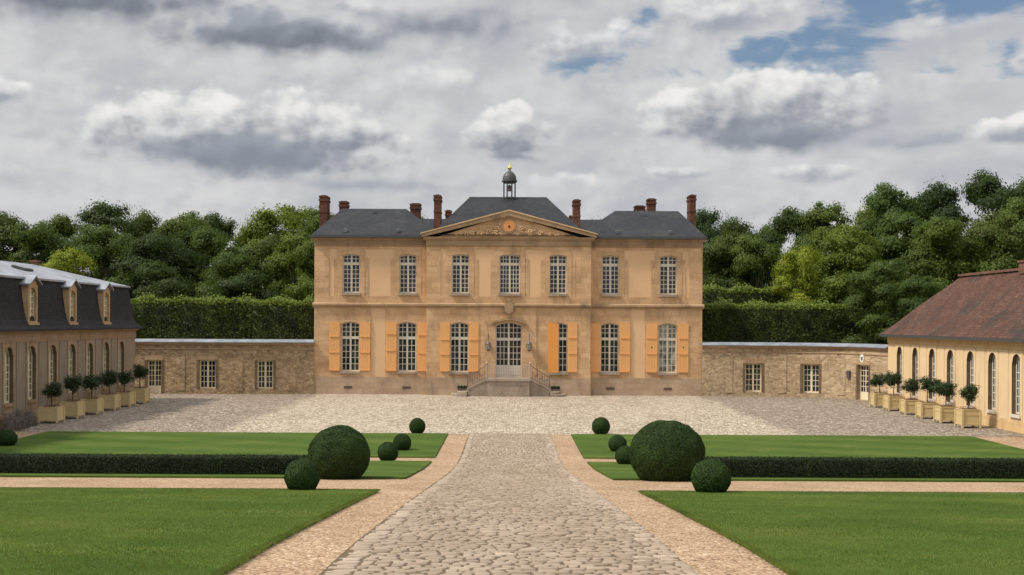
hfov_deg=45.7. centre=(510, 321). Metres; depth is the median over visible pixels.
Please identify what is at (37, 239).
tree
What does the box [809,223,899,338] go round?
tree
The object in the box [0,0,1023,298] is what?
sky
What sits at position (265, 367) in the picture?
window
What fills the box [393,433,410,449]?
topiary ball
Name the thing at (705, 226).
tree
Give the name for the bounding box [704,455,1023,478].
box hedge
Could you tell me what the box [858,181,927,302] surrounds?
tree
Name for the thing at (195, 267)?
tree
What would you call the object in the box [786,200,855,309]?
tree
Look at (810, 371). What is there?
window
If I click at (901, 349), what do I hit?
window
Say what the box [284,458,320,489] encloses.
topiary ball
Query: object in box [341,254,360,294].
window
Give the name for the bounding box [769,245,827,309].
tree
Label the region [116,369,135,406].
potted tree
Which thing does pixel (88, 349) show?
window
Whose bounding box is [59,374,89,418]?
potted tree
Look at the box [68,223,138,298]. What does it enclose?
tree
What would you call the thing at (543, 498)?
cobbled path
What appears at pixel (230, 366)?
connecting wall
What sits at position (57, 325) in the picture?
mansard wing
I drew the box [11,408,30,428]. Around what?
shrub
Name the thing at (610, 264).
window
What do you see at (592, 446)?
lawn
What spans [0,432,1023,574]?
gravel path
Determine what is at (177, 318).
tall hedge
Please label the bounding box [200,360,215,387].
window
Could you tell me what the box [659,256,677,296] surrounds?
window
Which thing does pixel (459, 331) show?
window
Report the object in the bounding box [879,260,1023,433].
tiled wing
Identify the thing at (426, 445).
lawn
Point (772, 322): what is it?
tall hedge
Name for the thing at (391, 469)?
lawn
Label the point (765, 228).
tree
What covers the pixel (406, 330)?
window
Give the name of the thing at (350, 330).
window
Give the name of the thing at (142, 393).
potted tree
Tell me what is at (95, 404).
potted tree
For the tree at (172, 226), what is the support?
on the ground
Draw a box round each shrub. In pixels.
[0,412,23,431]
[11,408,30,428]
[23,409,38,426]
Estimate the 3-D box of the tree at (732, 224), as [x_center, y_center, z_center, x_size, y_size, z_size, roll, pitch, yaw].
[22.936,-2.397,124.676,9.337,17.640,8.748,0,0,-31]
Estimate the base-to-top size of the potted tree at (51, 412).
2.117 m
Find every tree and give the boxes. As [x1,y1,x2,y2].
[0,211,29,263]
[4,221,94,276]
[33,212,89,267]
[38,381,64,423]
[40,246,97,276]
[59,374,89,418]
[67,196,150,280]
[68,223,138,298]
[80,372,104,414]
[98,369,120,410]
[106,229,193,315]
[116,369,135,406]
[129,205,163,271]
[129,362,149,403]
[130,260,198,308]
[142,210,221,283]
[163,225,229,296]
[188,225,257,304]
[200,211,249,273]
[207,203,313,296]
[211,266,284,305]
[238,228,304,299]
[262,231,314,305]
[287,205,335,297]
[696,206,724,293]
[702,226,762,293]
[708,272,765,293]
[713,234,799,302]
[716,213,766,276]
[748,224,789,285]
[750,204,834,297]
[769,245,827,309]
[785,226,870,309]
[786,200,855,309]
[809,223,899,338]
[812,203,898,298]
[823,286,874,332]
[836,258,911,343]
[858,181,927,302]
[862,210,949,312]
[868,372,888,407]
[873,274,942,341]
[881,370,904,410]
[894,175,965,281]
[897,215,993,300]
[899,378,921,414]
[915,375,940,418]
[924,167,1021,261]
[931,379,958,422]
[952,206,1023,277]
[954,384,981,427]
[974,196,1023,275]
[982,173,1023,219]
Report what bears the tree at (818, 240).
on the ground
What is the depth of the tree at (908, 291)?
91.24 m
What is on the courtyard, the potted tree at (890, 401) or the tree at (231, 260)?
the potted tree at (890, 401)
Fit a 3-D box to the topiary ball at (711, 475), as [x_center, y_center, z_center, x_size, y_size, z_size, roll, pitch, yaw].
[4.312,3.353,26.108,0.870,0.820,0.868,0,0,-43]
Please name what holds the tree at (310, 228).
on the ground
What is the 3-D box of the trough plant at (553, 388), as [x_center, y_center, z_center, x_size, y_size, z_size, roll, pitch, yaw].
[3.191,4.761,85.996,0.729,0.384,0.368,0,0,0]
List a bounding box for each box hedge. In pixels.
[0,452,307,474]
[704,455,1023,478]
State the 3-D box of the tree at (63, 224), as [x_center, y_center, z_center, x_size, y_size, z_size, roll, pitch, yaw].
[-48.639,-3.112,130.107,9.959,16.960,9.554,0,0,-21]
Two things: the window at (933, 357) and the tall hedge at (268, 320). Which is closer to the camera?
the window at (933, 357)
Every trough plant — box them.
[457,385,466,390]
[551,386,559,390]
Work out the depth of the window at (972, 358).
65.18 m
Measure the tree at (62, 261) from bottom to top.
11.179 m
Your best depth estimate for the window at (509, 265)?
86.59 m
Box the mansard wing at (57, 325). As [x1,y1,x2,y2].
[0,260,142,427]
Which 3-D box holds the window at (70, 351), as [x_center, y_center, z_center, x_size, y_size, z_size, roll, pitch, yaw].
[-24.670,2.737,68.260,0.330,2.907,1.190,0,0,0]
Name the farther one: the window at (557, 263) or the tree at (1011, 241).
the tree at (1011, 241)
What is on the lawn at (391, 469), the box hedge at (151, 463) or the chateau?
the box hedge at (151, 463)
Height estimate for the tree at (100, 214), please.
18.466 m
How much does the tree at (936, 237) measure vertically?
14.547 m
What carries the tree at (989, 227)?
on the ground
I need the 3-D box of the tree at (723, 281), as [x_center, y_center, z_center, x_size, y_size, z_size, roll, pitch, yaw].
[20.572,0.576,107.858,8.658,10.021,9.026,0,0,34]
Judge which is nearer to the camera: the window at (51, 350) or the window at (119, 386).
the window at (51, 350)
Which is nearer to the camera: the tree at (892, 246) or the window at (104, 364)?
the window at (104, 364)
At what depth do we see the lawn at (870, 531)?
16.96 m
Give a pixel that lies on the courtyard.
(565, 415)
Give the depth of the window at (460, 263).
86.59 m
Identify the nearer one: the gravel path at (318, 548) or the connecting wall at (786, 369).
the gravel path at (318, 548)
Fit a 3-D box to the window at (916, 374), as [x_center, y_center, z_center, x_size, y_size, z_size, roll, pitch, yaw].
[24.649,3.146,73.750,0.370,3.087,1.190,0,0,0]
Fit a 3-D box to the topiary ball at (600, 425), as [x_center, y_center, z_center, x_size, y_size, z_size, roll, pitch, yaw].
[4.243,4.908,56.816,0.874,0.862,0.872,0,0,19]
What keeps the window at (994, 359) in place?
in the tiled wing at (968, 329)
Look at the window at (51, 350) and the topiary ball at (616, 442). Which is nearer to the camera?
the topiary ball at (616, 442)
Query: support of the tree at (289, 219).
on the ground
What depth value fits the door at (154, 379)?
86.25 m
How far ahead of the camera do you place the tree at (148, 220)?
129.71 m
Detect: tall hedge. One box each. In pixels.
[130,290,256,338]
[245,291,313,338]
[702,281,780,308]
[702,294,861,342]
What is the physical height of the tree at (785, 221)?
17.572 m
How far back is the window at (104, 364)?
74.30 m
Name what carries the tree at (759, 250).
on the ground
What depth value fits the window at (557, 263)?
86.59 m
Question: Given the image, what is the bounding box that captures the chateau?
[309,163,707,396]
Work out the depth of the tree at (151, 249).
105.61 m
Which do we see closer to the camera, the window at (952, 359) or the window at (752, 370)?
the window at (952, 359)
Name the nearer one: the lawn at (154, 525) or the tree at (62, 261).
the lawn at (154, 525)
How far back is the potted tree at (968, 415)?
61.06 m
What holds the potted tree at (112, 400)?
on the courtyard
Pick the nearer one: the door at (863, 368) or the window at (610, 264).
the door at (863, 368)
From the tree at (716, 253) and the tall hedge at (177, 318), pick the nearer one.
the tall hedge at (177, 318)
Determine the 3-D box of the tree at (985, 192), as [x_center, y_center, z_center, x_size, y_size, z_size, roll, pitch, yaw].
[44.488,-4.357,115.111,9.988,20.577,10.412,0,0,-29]
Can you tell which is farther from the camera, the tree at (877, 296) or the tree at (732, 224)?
the tree at (732, 224)
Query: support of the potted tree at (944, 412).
on the courtyard
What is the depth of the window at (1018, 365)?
59.26 m
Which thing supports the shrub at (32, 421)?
on the courtyard
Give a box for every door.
[148,360,160,392]
[495,322,521,377]
[860,365,867,399]
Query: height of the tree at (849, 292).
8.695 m
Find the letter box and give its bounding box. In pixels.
[846,370,850,377]
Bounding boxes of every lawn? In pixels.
[0,431,447,457]
[0,461,431,478]
[0,488,376,574]
[571,434,1023,460]
[587,462,1023,481]
[643,491,1023,574]
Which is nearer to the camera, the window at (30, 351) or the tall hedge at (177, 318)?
the window at (30, 351)
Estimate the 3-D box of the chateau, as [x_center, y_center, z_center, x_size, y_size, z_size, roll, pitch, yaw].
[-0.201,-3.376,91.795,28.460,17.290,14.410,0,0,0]
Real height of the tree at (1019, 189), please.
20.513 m
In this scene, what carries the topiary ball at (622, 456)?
on the lawn at (614, 470)
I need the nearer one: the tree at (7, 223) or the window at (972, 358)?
the window at (972, 358)
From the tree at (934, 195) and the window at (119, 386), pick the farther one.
the tree at (934, 195)
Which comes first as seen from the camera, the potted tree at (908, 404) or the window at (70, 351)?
the window at (70, 351)
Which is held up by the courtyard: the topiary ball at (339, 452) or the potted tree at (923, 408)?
the potted tree at (923, 408)
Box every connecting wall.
[135,339,313,393]
[702,342,887,400]
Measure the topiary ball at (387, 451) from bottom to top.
0.769 m
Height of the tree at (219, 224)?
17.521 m
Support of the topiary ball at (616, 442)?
on the lawn at (592, 446)
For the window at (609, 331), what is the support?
in the chateau
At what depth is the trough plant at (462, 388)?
85.85 m
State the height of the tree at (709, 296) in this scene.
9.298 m
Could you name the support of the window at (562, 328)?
in the chateau
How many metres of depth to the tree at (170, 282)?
99.50 m
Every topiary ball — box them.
[0,429,17,445]
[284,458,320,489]
[307,425,370,479]
[377,442,397,460]
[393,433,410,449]
[409,418,425,432]
[592,417,609,433]
[608,435,626,451]
[615,445,630,463]
[629,420,705,481]
[691,458,730,492]
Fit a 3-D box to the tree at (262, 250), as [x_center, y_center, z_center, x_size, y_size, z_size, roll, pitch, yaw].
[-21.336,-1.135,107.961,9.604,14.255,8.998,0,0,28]
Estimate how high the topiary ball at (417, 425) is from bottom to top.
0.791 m
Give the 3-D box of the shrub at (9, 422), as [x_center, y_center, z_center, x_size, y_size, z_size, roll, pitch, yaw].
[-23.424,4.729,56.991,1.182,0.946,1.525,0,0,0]
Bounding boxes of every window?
[4,349,14,406]
[27,348,37,402]
[49,346,56,399]
[68,346,76,395]
[86,344,94,392]
[103,345,110,390]
[118,344,123,387]
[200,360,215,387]
[257,360,272,388]
[340,322,359,373]
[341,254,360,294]
[397,322,416,373]
[398,255,416,294]
[449,322,468,373]
[451,254,469,295]
[498,255,520,295]
[548,255,567,295]
[548,323,567,374]
[600,323,619,374]
[601,256,619,295]
[658,323,677,374]
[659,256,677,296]
[745,363,760,391]
[803,364,818,392]
[895,349,901,394]
[911,350,917,398]
[928,351,934,401]
[946,352,953,405]
[964,353,973,407]
[986,354,996,413]
[1009,356,1020,418]
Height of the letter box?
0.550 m
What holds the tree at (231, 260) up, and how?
on the ground
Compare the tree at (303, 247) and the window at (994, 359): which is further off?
the tree at (303, 247)
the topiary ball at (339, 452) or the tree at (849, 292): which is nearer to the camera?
the topiary ball at (339, 452)
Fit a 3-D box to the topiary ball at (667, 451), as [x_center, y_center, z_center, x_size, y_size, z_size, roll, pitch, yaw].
[4.296,3.602,33.242,2.098,1.824,2.099,0,0,16]
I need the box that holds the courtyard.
[4,394,1023,436]
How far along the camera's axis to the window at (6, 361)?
59.86 m
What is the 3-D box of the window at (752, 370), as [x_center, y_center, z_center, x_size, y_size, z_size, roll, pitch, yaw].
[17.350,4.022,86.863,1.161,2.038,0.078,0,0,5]
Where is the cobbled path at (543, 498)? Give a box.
[324,433,697,574]
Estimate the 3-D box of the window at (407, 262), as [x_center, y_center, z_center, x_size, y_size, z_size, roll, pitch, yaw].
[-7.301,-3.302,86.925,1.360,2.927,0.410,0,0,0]
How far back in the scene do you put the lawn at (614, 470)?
33.85 m
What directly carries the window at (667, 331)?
in the chateau
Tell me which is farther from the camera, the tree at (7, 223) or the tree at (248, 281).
the tree at (7, 223)
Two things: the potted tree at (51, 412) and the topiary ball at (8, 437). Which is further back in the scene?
the potted tree at (51, 412)
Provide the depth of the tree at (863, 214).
119.31 m
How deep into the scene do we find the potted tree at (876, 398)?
75.75 m

